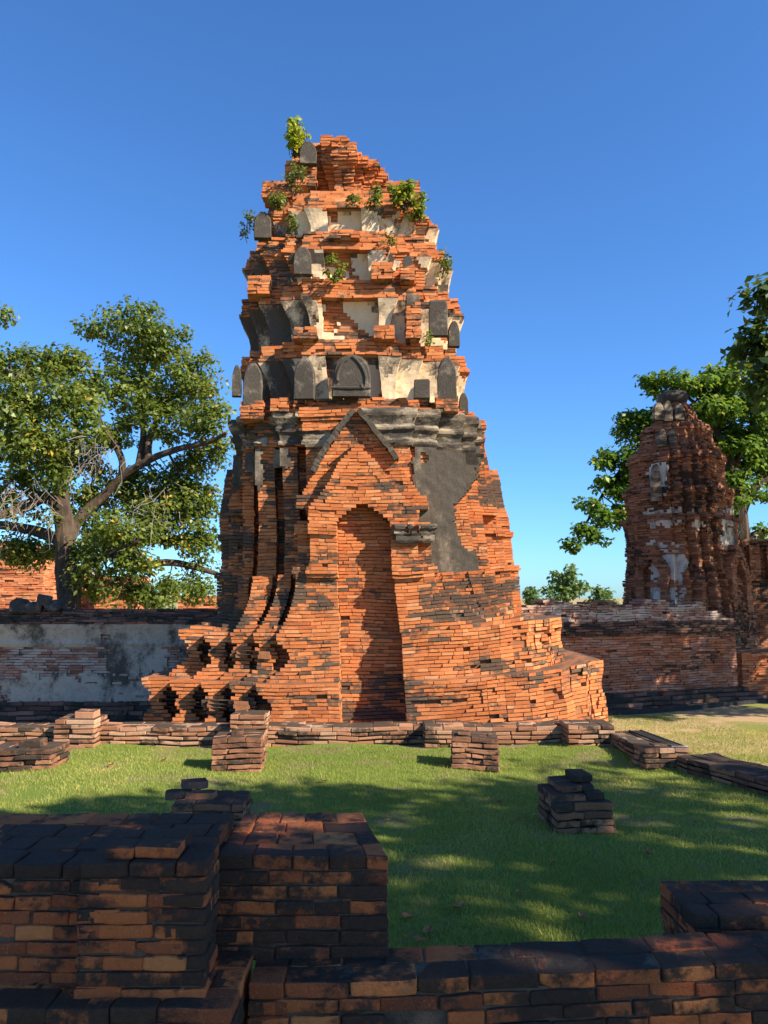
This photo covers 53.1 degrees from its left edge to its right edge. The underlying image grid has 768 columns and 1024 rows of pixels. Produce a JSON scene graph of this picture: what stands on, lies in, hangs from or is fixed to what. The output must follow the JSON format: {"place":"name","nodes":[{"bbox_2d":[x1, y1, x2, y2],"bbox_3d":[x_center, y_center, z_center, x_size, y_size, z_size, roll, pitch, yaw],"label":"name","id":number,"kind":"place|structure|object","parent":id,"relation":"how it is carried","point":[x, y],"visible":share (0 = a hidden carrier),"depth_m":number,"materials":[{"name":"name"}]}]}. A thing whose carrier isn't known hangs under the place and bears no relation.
{"place":"outdoors","nodes":[
{"label":"outdoors","id":0,"kind":"place"},
{"bbox_2d":[141,135,608,722],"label":"brick tower","id":1,"kind":"structure","parent":0,"point":[369,569],"depth_m":12.78,"materials":[{"name":"brick"}]},
{"bbox_2d":[238,221,250,241],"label":"weed","id":2,"kind":"object","parent":1,"relation":"on","point":[244,233],"visible":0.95,"depth_m":14.36,"materials":[{"name":"green plant"}]},
{"bbox_2d":[242,209,257,230],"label":"weed","id":3,"kind":"object","parent":1,"relation":"on","point":[249,218],"visible":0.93,"depth_m":14.17,"materials":[{"name":"green plant"}]},
{"bbox_2d":[267,191,287,211],"bbox_3d":[-1.925,-5.599,13.798,0.392,0.415,0.402,0,-6,0],"label":"weed","id":4,"kind":"object","parent":1,"relation":"on","point":[275,201],"visible":1,"depth_m":13.77,"materials":[{"name":"green plant"}]},
{"bbox_2d":[285,214,300,236],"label":"weed","id":5,"kind":"object","parent":1,"relation":"attached to","point":[292,225],"visible":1,"depth_m":13.53,"materials":[{"name":"green plant"}]},
{"bbox_2d":[280,158,307,192],"bbox_3d":[-1.630,-6.136,13.996,0.520,0.599,0.356,0,-6,0],"label":"weed","id":6,"kind":"object","parent":1,"relation":"on","point":[295,174],"visible":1,"depth_m":14.02,"materials":[{"name":"green plant"}]},
{"bbox_2d":[283,115,310,158],"bbox_3d":[-1.647,-7.084,14.454,0.501,0.876,0.507,4,-8,-34],"label":"weed","id":7,"kind":"object","parent":1,"relation":"on","point":[294,136],"visible":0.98,"depth_m":14.38,"materials":[{"name":"green plant"}]},
{"bbox_2d":[324,252,338,269],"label":"weed","id":8,"kind":"object","parent":1,"relation":"on","point":[329,260],"visible":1,"depth_m":13.20,"materials":[{"name":"green plant"}]},
{"bbox_2d":[321,260,347,283],"bbox_3d":[-0.831,-4.093,13.170,0.486,0.411,0.308,-5,-8,39],"label":"weed","id":9,"kind":"object","parent":1,"relation":"on","point":[337,277],"visible":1,"depth_m":13.17,"materials":[{"name":"green plant"}]},
{"bbox_2d":[345,193,361,207],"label":"weed","id":10,"kind":"object","parent":1,"relation":"on","point":[352,198],"visible":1,"depth_m":13.50,"materials":[{"name":"green plant"}]},
{"bbox_2d":[364,182,383,212],"bbox_3d":[-0.176,-5.514,13.518,0.360,0.532,0.386,0,-6,0],"label":"weed","id":11,"kind":"object","parent":1,"relation":"on","point":[376,198],"visible":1,"depth_m":13.50,"materials":[{"name":"green plant"}]},
{"bbox_2d":[381,231,396,247],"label":"weed","id":12,"kind":"object","parent":1,"relation":"on","point":[391,240],"visible":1,"depth_m":13.34,"materials":[{"name":"green plant"}]},
{"bbox_2d":[386,178,429,213],"bbox_3d":[0.428,-5.637,13.717,0.796,0.542,0.557,0,-6,0],"label":"weed","id":13,"kind":"object","parent":1,"relation":"on","point":[403,198],"visible":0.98,"depth_m":13.67,"materials":[{"name":"green plant"}]},
{"bbox_2d":[405,202,426,225],"bbox_3d":[0.611,-5.403,13.876,0.381,0.445,0.479,-3,-7,25],"label":"weed","id":14,"kind":"object","parent":1,"relation":"on","point":[417,212],"visible":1,"depth_m":13.83,"materials":[{"name":"green plant"}]},
{"bbox_2d":[422,329,434,347],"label":"weed","id":15,"kind":"object","parent":1,"relation":"on","point":[430,338],"visible":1,"depth_m":13.11,"materials":[{"name":"green plant"}]},
{"bbox_2d":[434,245,452,279],"bbox_3d":[1.097,-4.505,13.879,0.398,0.629,0.308,6,-9,-44],"label":"weed","id":16,"kind":"object","parent":1,"relation":"on","point":[444,262],"visible":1,"depth_m":13.86,"materials":[{"name":"green plant"}]},
{"bbox_2d":[0,742,767,978],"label":"lawn","id":17,"kind":"structure","parent":0,"point":[400,826],"depth_m":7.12,"materials":[{"name":"plant"}]},
{"bbox_2d":[0,737,70,771],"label":"brick pedestal","id":18,"kind":"object","parent":17,"relation":"on","point":[41,753],"visible":0.96,"depth_m":8.88,"materials":[{"name":"brown brick"}]},
{"bbox_2d":[170,789,252,826],"bbox_3d":[-1.484,2.620,6.605,0.639,0.350,0.548,0,-6,0],"label":"brick pedestal","id":19,"kind":"object","parent":17,"relation":"on","point":[238,804],"visible":0.34,"depth_m":6.40,"materials":[{"name":"grey brick"}]},
{"bbox_2d":[165,789,191,799],"bbox_3d":[-1.769,2.430,6.622,0.226,0.069,0.142,1,-6,-12],"label":"loose brick","id":20,"kind":"object","parent":19,"relation":"on","point":[171,794],"visible":0.84,"depth_m":6.56,"materials":[{"name":"grey brick"}]},
{"bbox_2d":[181,777,207,789],"bbox_3d":[-1.661,2.380,6.726,0.228,0.070,0.150,2,-7,-20],"label":"loose brick","id":21,"kind":"object","parent":20,"relation":"on","point":[197,783],"visible":1,"depth_m":6.67,"materials":[{"name":"grey brick"}]},
{"bbox_2d":[185,789,216,799],"bbox_3d":[-1.570,2.428,6.593,0.241,0.067,0.151,-1,-6,7],"label":"loose brick","id":22,"kind":"object","parent":19,"relation":"on","point":[209,794],"visible":0.99,"depth_m":6.53,"materials":[{"name":"brown brick"}]},
{"bbox_2d":[211,728,266,771],"bbox_3d":[-1.718,2.837,9.145,0.630,0.500,0.552,0,-6,0],"label":"brick pedestal","id":23,"kind":"object","parent":17,"relation":"on","point":[239,750],"visible":0.97,"depth_m":8.91,"materials":[{"name":"brown brick"}]},
{"bbox_2d":[0,709,614,748],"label":"brick wall","id":24,"kind":"structure","parent":17,"relation":"on","point":[82,728],"depth_m":10.50,"materials":[{"name":"brown brick"}]},
{"bbox_2d":[0,812,767,1023],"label":"foreground brick wall","id":25,"kind":"structure","parent":17,"relation":"on","point":[156,918],"depth_m":2.47,"materials":[{"name":"brown brick"}]},
{"bbox_2d":[400,912,413,917],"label":"fallen leaf","id":26,"kind":"object","parent":17,"relation":"on","point":[407,915],"visible":1,"depth_m":4.89,"materials":[{"name":"brown plant"}]},
{"bbox_2d":[412,936,425,940],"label":"fallen leaf","id":27,"kind":"object","parent":17,"relation":"on","point":[417,938],"visible":1,"depth_m":4.52,"materials":[{"name":"brown plant"}]},
{"bbox_2d":[423,925,433,934],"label":"fallen leaf","id":28,"kind":"object","parent":17,"relation":"on","point":[427,929],"visible":1,"depth_m":4.66,"materials":[{"name":"brown plant"}]},
{"bbox_2d":[451,902,464,907],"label":"fallen leaf","id":29,"kind":"object","parent":17,"relation":"on","point":[459,905],"visible":1,"depth_m":5.00,"materials":[{"name":"brown plant"}]},
{"bbox_2d":[450,729,499,772],"bbox_3d":[1.079,2.838,9.131,0.578,0.501,0.511,0,-6,4],"label":"brick pedestal","id":30,"kind":"object","parent":17,"relation":"on","point":[475,750],"visible":0.95,"depth_m":8.91,"materials":[{"name":"brown brick"}]},
{"bbox_2d":[537,769,615,834],"bbox_3d":[1.676,2.558,6.737,0.539,0.516,0.553,1,-6,-8],"label":"brick pedestal","id":31,"kind":"object","parent":17,"relation":"on","point":[572,801],"visible":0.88,"depth_m":6.54,"materials":[{"name":"brick"}]},
{"bbox_2d":[579,912,587,918],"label":"fallen leaf","id":32,"kind":"object","parent":17,"relation":"on","point":[583,915],"visible":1,"depth_m":4.79,"materials":[{"name":"brown plant"}]},
{"bbox_2d":[643,848,652,853],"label":"fallen leaf","id":33,"kind":"object","parent":17,"relation":"on","point":[647,851],"visible":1,"depth_m":5.98,"materials":[{"name":"brown plant"}]},
{"bbox_2d":[610,731,767,795],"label":"brick wall","id":34,"kind":"structure","parent":17,"relation":"on","point":[645,753],"depth_m":8.88,"materials":[{"name":"brown brick"}]},
{"bbox_2d":[628,730,687,746],"bbox_3d":[3.441,2.863,9.712,0.200,0.026,1.174,1,-6,-8],"label":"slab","id":35,"kind":"object","parent":34,"relation":"on","point":[650,736],"visible":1,"depth_m":9.72,"materials":[{"name":"grey stone"}]},
{"bbox_2d":[0,0,767,598],"label":"sky","id":36,"kind":"structure","parent":0,"point":[593,174],"materials":[{"name":"blue"}]},
{"bbox_2d":[166,599,767,765],"bbox_3d":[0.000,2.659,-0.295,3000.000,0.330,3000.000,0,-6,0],"label":"ground","id":37,"kind":"structure","parent":0,"point":[738,715],"depth_m":15.55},
{"bbox_2d":[0,545,94,608],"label":"brick building","id":38,"kind":"structure","parent":37,"relation":"on","point":[16,583],"depth_m":30.64,"materials":[{"name":"orange brick"}]},
{"bbox_2d":[0,594,217,722],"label":"plastered wall","id":39,"kind":"structure","parent":37,"relation":"on","point":[58,659],"depth_m":17.71,"materials":[{"name":"paint"}]},
{"bbox_2d":[0,294,236,608],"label":"tree","id":40,"kind":"object","parent":37,"relation":"on","point":[173,508],"visible":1,"depth_m":23.27,"materials":[{"name":"green plant"}]},
{"bbox_2d":[94,576,218,608],"bbox_3d":[-9.546,4.620,33.990,6.250,3.530,2.161,2,-7,-15],"label":"brick stump","id":41,"kind":"object","parent":37,"relation":"on","point":[180,605],"visible":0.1,"depth_m":33.27,"materials":[{"name":"orange brick"}]},
{"bbox_2d":[149,598,177,608],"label":"distant bush","id":42,"kind":"object","parent":37,"relation":"on","point":[173,605],"visible":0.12,"depth_m":59.42,"materials":[{"name":"green plant"}]},
{"bbox_2d":[521,586,543,607],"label":"distant tree","id":43,"kind":"object","parent":37,"relation":"on","point":[530,593],"visible":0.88,"depth_m":90.16,"materials":[{"name":"green plant"}]},
{"bbox_2d":[537,563,591,601],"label":"distant tree","id":44,"kind":"object","parent":37,"relation":"on","point":[565,590],"visible":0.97,"depth_m":73.92,"materials":[{"name":"green plant"}]},
{"bbox_2d":[583,584,620,604],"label":"distant tree","id":45,"kind":"object","parent":37,"relation":"on","point":[605,594],"visible":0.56,"depth_m":82.06,"materials":[{"name":"green plant"}]},
{"bbox_2d":[519,599,765,710],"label":"brick boundary wall","id":46,"kind":"structure","parent":37,"relation":"on","point":[677,655],"depth_m":18.67,"materials":[{"name":"brown brick"}]},
{"bbox_2d":[557,356,767,554],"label":"broad leaved tree","id":47,"kind":"object","parent":37,"relation":"on","point":[719,408],"visible":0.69,"depth_m":28.28,"materials":[{"name":"green plant"}]},
{"bbox_2d":[608,714,767,764],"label":"dry grass","id":48,"kind":"structure","parent":37,"relation":"on","point":[716,739],"depth_m":14.10,"materials":[{"name":"beige plant"}]},
{"bbox_2d":[608,698,767,715],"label":"ground edging","id":49,"kind":"object","parent":37,"relation":"on","point":[676,708],"visible":0.9,"depth_m":17.40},
{"bbox_2d":[720,272,767,415],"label":"shade tree","id":50,"kind":"object","parent":37,"relation":"on","point":[755,341],"visible":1,"depth_m":16.47,"materials":[{"name":"green plant"}]},
{"bbox_2d":[735,647,767,696],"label":"brick platform","id":51,"kind":"structure","parent":37,"relation":"on","point":[752,668],"depth_m":19.90,"materials":[{"name":"orange brick"}]},
{"bbox_2d":[619,390,760,648],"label":"brick tower","id":52,"kind":"structure","parent":51,"relation":"on","point":[680,524],"depth_m":22.48,"materials":[{"name":"brick"}]},
{"bbox_2d":[738,539,767,647],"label":"brick ruin","id":53,"kind":"object","parent":37,"relation":"on","point":[755,552],"visible":0.26,"depth_m":23.56,"materials":[{"name":"brown brick"}]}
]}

